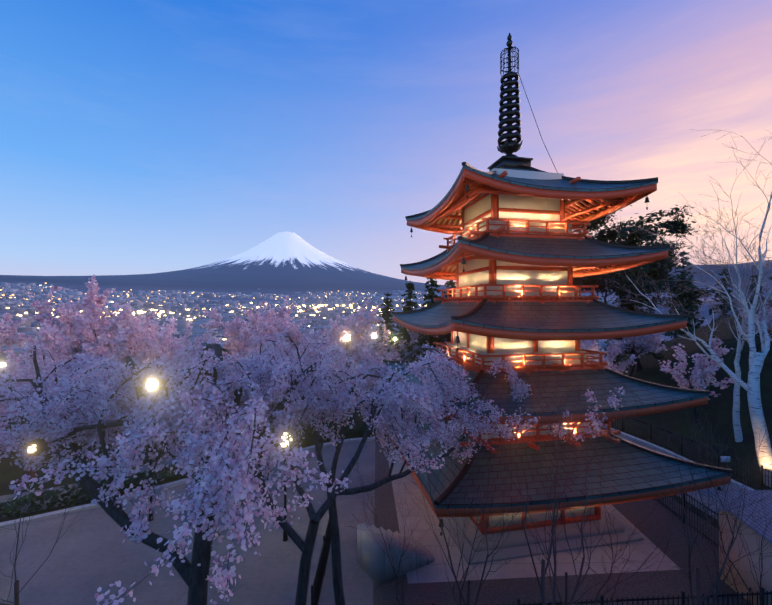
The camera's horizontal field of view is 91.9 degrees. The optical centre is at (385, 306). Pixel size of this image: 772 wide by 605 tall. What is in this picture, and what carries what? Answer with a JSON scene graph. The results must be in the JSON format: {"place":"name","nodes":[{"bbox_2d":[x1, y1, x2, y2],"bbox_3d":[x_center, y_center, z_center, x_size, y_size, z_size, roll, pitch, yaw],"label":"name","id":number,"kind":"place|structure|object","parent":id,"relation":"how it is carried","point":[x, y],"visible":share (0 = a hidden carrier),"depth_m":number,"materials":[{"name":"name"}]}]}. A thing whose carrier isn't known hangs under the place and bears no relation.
{"place":"outdoors","nodes":[
{"label":"outdoors","id":0,"kind":"place"},
{"bbox_2d":[0,232,771,341],"bbox_3d":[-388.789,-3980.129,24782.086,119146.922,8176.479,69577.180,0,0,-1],"label":"terrain","id":1,"kind":"structure","parent":0,"point":[287,263],"depth_m":9108.77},
{"bbox_2d":[0,282,628,391],"bbox_3d":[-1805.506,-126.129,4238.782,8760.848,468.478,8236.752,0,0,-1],"label":"town","id":2,"kind":"object","parent":1,"relation":"on","point":[184,315],"visible":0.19,"depth_m":2981.99},
{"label":"cherry tree wood","id":3,"kind":"object","parent":1,"relation":"on","visible":0},
{"bbox_2d":[25,301,374,373],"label":"blossom","id":4,"kind":"object","parent":3,"relation":"attached to","point":[153,331],"depth_m":39.48,"materials":[{"name":"pink plant"}]},
{"bbox_2d":[0,299,771,529],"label":"ground","id":5,"kind":"structure","parent":0,"point":[721,405],"depth_m":23.60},
{"bbox_2d":[0,424,380,519],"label":"bed shrubs","id":6,"kind":"object","parent":5,"relation":"on","point":[32,498],"visible":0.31,"depth_m":15.69,"materials":[{"name":"green plant"}]},
{"bbox_2d":[0,336,621,604],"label":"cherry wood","id":7,"kind":"object","parent":5,"relation":"on","point":[192,574],"visible":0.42,"depth_m":7.76,"materials":[{"name":"pink plant"}]},
{"bbox_2d":[0,331,624,604],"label":"blossom","id":8,"kind":"object","parent":7,"relation":"attached to","point":[239,447],"visible":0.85,"depth_m":7.60,"materials":[{"name":"pink plant"}]},
{"bbox_2d":[0,334,771,604],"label":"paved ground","id":9,"kind":"structure","parent":5,"relation":"on","point":[90,554],"depth_m":11.80,"materials":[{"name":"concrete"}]},
{"bbox_2d":[384,32,730,564],"bbox_3d":[5.131,-1.640,15.499,9.676,19.500,9.676,0,0,-11],"label":"pagoda","id":10,"kind":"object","parent":9,"relation":"on","point":[492,207],"visible":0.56,"depth_m":13.39,"materials":[{"name":"red wood"}]},
{"bbox_2d":[383,162,732,508],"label":"pagoda roofs","id":11,"kind":"structure","parent":10,"relation":"on","point":[620,477],"depth_m":12.26,"materials":[{"name":"grey tile"}]},
{"bbox_2d":[0,377,771,604],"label":"bare shrubs","id":12,"kind":"object","parent":5,"relation":"on","point":[467,602],"visible":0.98,"depth_m":6.68,"materials":[{"name":"grey"}]},
{"bbox_2d":[1,309,771,479],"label":"cherry wood","id":13,"kind":"object","parent":5,"relation":"on","point":[630,374],"visible":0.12,"depth_m":25.82,"materials":[{"name":"pink plant"}]},
{"bbox_2d":[0,275,771,447],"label":"blossom","id":14,"kind":"object","parent":13,"relation":"attached to","point":[68,328],"visible":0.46,"depth_m":28.54,"materials":[{"name":"pink plant"}]},
{"bbox_2d":[572,205,719,371],"bbox_3d":[23.793,-0.642,37.643,27.684,21.708,30.156,0,0,-1],"label":"pine","id":15,"kind":"object","parent":5,"relation":"on","point":[672,226],"depth_m":33.76,"materials":[{"name":"green plant"}]},
{"bbox_2d":[598,129,771,486],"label":"bare tree","id":16,"kind":"object","parent":5,"relation":"on","point":[751,387],"visible":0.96,"depth_m":19.91,"materials":[{"name":"white plant"}]},
{"bbox_2d":[0,0,771,285],"label":"sky","id":17,"kind":"structure","parent":0,"point":[137,136],"materials":[{"name":"blue"}]},
{"bbox_2d":[374,240,771,378],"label":"conifer","id":18,"kind":"object","parent":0,"point":[424,339],"depth_m":38.14,"materials":[{"name":"green plant"}]}
]}

